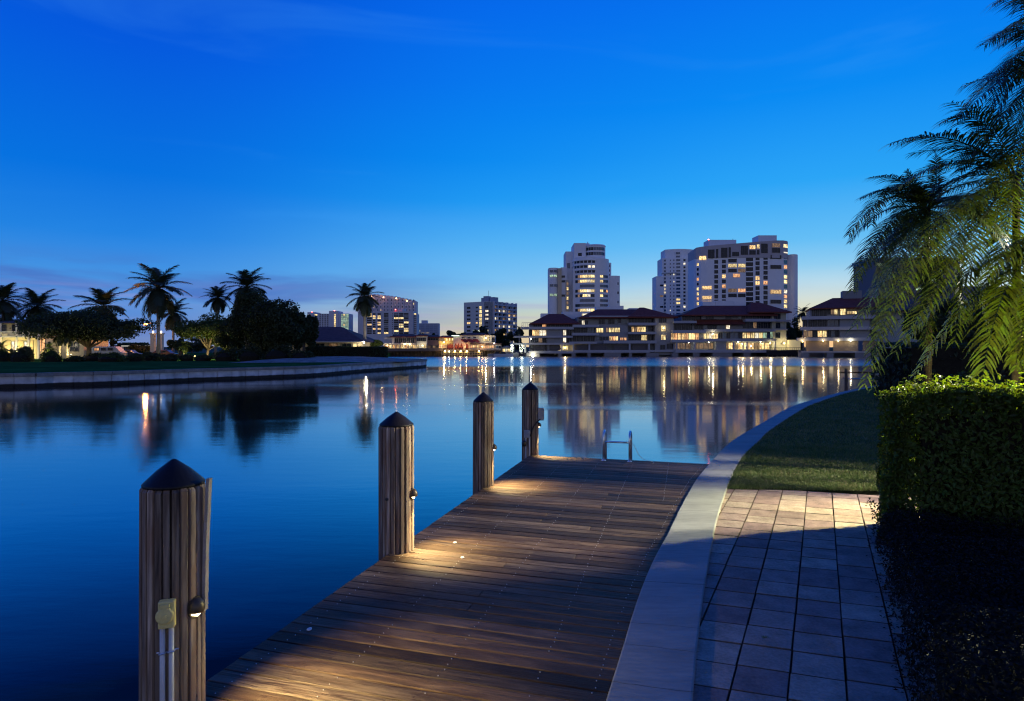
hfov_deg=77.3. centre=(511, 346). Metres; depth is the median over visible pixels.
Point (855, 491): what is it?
lawn
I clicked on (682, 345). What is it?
window
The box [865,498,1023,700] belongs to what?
mulch bed
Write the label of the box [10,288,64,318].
palm tree
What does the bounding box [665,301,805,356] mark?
condominium
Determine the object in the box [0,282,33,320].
palm tree
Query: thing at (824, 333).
window
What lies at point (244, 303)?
broadleaf tree
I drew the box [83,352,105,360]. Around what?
garden shrub
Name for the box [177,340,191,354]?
palm tree
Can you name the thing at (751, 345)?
window
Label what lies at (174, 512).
dock piling
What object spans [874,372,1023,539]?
hedge
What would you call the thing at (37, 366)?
lawn
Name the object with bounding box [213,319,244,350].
broadleaf tree
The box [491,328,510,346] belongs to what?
broadleaf tree
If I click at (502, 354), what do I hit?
motor boat
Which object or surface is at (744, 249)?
window
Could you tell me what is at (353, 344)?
window
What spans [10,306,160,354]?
spreading tree
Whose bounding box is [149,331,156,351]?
gate pillar
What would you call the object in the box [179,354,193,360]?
garden shrub
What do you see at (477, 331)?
broadleaf tree
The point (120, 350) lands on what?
parked van
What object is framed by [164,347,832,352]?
mainland
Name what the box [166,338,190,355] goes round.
broadleaf tree
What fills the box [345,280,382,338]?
palm tree
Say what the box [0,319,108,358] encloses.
waterfront house
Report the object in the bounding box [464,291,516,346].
apartment block
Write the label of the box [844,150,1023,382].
garden palm
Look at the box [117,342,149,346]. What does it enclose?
roof
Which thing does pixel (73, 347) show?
window
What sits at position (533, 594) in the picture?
dock
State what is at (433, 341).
shop building
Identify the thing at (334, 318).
apartment block
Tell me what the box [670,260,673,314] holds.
window
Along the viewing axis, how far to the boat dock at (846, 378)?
39.82 m
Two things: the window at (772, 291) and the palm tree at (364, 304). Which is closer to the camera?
the palm tree at (364, 304)
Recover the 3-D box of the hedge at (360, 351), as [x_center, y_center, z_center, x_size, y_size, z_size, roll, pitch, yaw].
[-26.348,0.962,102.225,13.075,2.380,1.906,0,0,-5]
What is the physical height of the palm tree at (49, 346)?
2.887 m
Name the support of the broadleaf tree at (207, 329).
on the lawn at (37, 366)
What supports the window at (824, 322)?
in the condominium at (825, 322)
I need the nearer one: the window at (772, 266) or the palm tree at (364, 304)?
the palm tree at (364, 304)
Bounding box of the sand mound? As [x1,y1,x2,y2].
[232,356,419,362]
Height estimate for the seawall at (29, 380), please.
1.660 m
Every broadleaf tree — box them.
[109,340,120,346]
[126,344,149,352]
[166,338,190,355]
[166,338,212,352]
[172,312,223,354]
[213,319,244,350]
[223,290,266,347]
[246,297,304,351]
[291,311,318,351]
[370,340,383,345]
[446,330,455,335]
[473,326,488,334]
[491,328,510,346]
[506,329,523,351]
[786,317,804,349]
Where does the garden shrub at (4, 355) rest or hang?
on the lawn at (37, 366)
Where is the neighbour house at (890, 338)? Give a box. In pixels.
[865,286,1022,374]
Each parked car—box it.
[125,350,142,355]
[152,350,178,354]
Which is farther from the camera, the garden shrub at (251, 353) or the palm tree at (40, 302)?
the palm tree at (40, 302)
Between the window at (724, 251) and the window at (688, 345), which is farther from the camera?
the window at (724, 251)
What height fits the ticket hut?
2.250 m
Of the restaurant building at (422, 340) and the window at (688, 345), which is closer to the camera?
the window at (688, 345)
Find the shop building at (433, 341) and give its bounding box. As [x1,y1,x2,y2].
[428,335,438,347]
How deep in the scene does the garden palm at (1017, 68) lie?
9.57 m
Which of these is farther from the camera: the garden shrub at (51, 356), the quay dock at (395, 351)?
the quay dock at (395, 351)
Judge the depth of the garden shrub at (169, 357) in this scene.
87.44 m
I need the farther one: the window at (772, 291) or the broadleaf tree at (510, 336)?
the window at (772, 291)
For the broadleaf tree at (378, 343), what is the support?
on the lawn at (37, 366)
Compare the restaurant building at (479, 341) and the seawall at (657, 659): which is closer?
the seawall at (657, 659)
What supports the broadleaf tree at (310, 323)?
on the lawn at (37, 366)
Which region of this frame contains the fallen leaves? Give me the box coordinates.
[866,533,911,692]
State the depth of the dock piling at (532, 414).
11.75 m
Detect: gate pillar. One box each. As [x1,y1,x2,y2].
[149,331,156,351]
[160,331,164,349]
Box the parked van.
[91,347,127,355]
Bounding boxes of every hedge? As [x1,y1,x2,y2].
[305,345,387,357]
[869,340,1023,399]
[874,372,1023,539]
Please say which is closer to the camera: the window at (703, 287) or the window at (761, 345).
the window at (761, 345)
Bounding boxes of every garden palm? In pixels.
[844,100,1023,392]
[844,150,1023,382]
[902,233,1023,382]
[945,0,1023,241]
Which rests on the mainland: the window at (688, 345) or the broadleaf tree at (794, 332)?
the broadleaf tree at (794, 332)
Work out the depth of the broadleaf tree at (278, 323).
88.17 m
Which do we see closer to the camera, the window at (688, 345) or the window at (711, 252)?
the window at (688, 345)
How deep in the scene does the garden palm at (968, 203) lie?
9.04 m
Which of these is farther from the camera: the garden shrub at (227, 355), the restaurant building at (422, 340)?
the restaurant building at (422, 340)
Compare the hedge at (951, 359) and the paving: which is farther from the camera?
the hedge at (951, 359)
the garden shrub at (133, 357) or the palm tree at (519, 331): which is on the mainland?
the palm tree at (519, 331)
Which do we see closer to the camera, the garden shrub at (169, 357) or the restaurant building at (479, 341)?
the garden shrub at (169, 357)
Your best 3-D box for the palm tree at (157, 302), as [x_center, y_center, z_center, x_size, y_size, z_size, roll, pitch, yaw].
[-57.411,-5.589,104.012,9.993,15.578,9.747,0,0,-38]
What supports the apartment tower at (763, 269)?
on the mainland
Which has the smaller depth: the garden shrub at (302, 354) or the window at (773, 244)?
the garden shrub at (302, 354)
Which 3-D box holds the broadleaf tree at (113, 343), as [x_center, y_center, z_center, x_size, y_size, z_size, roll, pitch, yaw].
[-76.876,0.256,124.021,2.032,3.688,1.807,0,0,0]
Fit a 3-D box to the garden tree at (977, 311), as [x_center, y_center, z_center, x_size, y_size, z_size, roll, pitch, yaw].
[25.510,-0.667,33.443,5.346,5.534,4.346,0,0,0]
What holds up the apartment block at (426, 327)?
on the mainland
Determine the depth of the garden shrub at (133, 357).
85.59 m
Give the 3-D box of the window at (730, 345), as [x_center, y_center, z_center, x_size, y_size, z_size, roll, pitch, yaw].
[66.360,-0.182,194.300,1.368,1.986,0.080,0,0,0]
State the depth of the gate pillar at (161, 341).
109.86 m
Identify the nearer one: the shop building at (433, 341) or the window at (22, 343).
the window at (22, 343)
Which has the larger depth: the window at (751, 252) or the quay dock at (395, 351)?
the window at (751, 252)
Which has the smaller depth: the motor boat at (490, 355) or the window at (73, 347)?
the window at (73, 347)
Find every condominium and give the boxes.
[511,306,677,356]
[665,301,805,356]
[796,288,919,357]
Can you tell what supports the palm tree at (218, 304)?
on the lawn at (37, 366)
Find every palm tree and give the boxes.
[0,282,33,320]
[0,340,8,350]
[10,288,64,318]
[42,342,57,351]
[47,330,72,353]
[58,327,78,357]
[67,287,130,319]
[123,263,192,353]
[153,298,191,352]
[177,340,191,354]
[199,285,232,356]
[219,267,272,348]
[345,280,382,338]
[514,325,523,351]
[794,305,807,349]
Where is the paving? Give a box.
[693,489,938,700]
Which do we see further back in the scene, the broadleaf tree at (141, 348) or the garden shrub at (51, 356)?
the broadleaf tree at (141, 348)
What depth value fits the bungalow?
108.78 m
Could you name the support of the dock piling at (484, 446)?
in the water
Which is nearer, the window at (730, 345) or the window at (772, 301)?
the window at (730, 345)
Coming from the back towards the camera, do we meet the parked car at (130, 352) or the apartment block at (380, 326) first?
the apartment block at (380, 326)
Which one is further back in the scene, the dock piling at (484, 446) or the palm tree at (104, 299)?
the palm tree at (104, 299)
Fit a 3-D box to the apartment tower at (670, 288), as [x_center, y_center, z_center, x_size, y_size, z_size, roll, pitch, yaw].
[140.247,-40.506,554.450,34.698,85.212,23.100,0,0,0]
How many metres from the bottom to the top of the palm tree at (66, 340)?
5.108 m
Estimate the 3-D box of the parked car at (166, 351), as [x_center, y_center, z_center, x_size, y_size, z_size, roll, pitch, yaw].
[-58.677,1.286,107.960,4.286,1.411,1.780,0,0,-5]
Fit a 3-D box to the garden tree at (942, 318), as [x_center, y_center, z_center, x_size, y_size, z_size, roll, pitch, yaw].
[19.855,-0.111,29.900,4.288,4.421,2.983,0,0,-20]
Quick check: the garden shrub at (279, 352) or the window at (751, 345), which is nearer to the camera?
the garden shrub at (279, 352)
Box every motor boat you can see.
[488,352,506,356]
[494,352,512,356]
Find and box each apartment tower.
[359,294,417,313]
[548,242,619,315]
[652,249,692,314]
[688,235,797,339]
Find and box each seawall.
[0,358,426,387]
[606,385,878,700]
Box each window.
[2,324,5,333]
[7,341,19,349]
[20,341,32,348]
[40,338,45,351]
[70,342,78,350]
[328,343,337,345]
[352,343,361,346]
[661,325,665,331]
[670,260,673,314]
[680,343,684,348]
[686,343,690,348]
[699,343,703,348]
[702,286,711,288]
[702,296,711,298]
[708,249,714,257]
[721,248,727,257]
[728,343,732,348]
[741,246,747,254]
[749,250,755,254]
[749,343,753,348]
[754,343,758,348]
[759,343,763,348]
[761,244,767,252]
[771,265,780,268]
[771,290,780,293]
[771,300,780,303]
[772,243,779,246]
[772,248,779,252]
[803,320,807,326]
[803,331,807,336]
[822,320,826,326]
[822,331,826,336]
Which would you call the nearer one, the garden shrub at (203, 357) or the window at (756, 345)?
the garden shrub at (203, 357)
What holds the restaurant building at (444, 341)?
on the quay dock at (395, 351)
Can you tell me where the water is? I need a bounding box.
[0,356,878,700]
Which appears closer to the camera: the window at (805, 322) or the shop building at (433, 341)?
the window at (805, 322)
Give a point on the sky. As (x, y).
(442, 154)
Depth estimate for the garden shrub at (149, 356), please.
89.36 m
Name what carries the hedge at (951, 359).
on the lawn at (855, 491)
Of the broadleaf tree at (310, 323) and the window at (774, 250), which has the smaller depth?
the broadleaf tree at (310, 323)
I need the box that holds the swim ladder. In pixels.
[601,430,631,461]
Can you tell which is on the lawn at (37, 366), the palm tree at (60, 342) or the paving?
the palm tree at (60, 342)
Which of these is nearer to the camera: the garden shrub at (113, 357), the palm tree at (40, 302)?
the garden shrub at (113, 357)
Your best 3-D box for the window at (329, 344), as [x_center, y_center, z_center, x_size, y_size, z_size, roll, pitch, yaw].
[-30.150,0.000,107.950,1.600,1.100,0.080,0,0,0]
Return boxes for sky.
[0,0,1023,346]
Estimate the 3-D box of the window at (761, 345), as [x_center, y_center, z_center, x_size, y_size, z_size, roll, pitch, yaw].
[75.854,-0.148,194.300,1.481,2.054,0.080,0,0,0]
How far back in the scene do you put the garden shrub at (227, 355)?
87.38 m
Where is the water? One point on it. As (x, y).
(288, 466)
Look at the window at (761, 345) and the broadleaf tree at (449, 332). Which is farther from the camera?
the broadleaf tree at (449, 332)
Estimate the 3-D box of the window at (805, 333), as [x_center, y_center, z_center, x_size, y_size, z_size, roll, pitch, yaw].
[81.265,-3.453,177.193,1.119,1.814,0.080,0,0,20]
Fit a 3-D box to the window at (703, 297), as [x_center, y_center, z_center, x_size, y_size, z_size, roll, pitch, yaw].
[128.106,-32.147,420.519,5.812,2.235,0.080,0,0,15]
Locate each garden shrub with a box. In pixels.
[0,348,14,361]
[8,346,34,361]
[39,350,62,361]
[62,355,85,361]
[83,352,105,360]
[98,352,126,361]
[126,353,145,361]
[142,351,161,360]
[157,353,178,360]
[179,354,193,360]
[194,354,210,360]
[209,346,240,360]
[235,342,266,360]
[261,343,295,359]
[287,350,314,357]
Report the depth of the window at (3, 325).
103.96 m
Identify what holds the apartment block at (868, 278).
on the mainland
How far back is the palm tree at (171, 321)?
111.45 m
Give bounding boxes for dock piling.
[139,459,211,700]
[378,412,417,559]
[473,392,496,494]
[522,382,543,459]
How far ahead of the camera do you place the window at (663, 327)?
193.04 m
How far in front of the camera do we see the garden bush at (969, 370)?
14.76 m
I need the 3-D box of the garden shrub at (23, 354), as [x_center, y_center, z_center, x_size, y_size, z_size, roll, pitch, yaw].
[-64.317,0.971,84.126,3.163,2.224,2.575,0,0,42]
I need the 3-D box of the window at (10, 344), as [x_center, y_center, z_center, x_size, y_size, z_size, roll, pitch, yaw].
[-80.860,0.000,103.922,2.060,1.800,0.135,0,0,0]
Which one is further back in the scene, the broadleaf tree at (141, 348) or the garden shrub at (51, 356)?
the broadleaf tree at (141, 348)
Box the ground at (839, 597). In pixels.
[736,494,916,700]
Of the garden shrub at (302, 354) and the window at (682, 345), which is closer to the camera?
the garden shrub at (302, 354)
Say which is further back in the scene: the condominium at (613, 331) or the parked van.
the condominium at (613, 331)
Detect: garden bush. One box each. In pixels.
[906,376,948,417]
[945,369,1022,409]
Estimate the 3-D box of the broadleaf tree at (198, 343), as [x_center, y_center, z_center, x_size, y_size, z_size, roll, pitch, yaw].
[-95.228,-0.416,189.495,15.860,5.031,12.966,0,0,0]
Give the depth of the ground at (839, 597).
4.98 m
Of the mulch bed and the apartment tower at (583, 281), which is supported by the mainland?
the apartment tower at (583, 281)
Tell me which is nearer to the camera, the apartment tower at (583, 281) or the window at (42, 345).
the window at (42, 345)
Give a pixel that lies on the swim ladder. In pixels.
(605, 441)
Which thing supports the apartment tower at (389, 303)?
on the mainland
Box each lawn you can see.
[0,353,421,376]
[729,389,912,494]
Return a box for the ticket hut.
[501,347,514,353]
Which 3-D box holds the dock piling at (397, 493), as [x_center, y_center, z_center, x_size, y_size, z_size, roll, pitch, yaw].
[-1.140,2.221,6.321,0.355,3.158,0.350,0,0,-28]
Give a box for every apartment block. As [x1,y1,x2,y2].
[307,310,352,330]
[358,309,418,346]
[419,320,439,335]
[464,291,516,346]
[852,257,962,350]
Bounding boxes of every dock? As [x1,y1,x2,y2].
[206,455,708,700]
[388,347,501,355]
[839,369,878,390]
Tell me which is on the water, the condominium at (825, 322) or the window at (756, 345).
the condominium at (825, 322)
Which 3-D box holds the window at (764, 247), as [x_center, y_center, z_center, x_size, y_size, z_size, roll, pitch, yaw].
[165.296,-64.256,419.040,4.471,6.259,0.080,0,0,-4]
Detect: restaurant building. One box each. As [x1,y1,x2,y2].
[383,334,416,347]
[415,334,428,347]
[438,336,452,348]
[451,333,501,348]
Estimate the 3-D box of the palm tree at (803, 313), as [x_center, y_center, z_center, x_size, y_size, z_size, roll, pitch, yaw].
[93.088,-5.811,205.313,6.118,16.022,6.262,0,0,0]
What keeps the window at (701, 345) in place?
in the condominium at (720, 328)
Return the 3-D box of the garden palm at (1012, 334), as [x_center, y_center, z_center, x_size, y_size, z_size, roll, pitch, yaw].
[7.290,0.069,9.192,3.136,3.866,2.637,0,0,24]
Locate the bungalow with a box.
[295,327,374,351]
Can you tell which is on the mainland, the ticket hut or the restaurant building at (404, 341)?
the restaurant building at (404, 341)
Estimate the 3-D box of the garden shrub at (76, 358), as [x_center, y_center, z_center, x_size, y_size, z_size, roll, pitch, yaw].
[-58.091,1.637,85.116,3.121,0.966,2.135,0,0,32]
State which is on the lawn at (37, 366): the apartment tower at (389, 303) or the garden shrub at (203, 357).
the garden shrub at (203, 357)

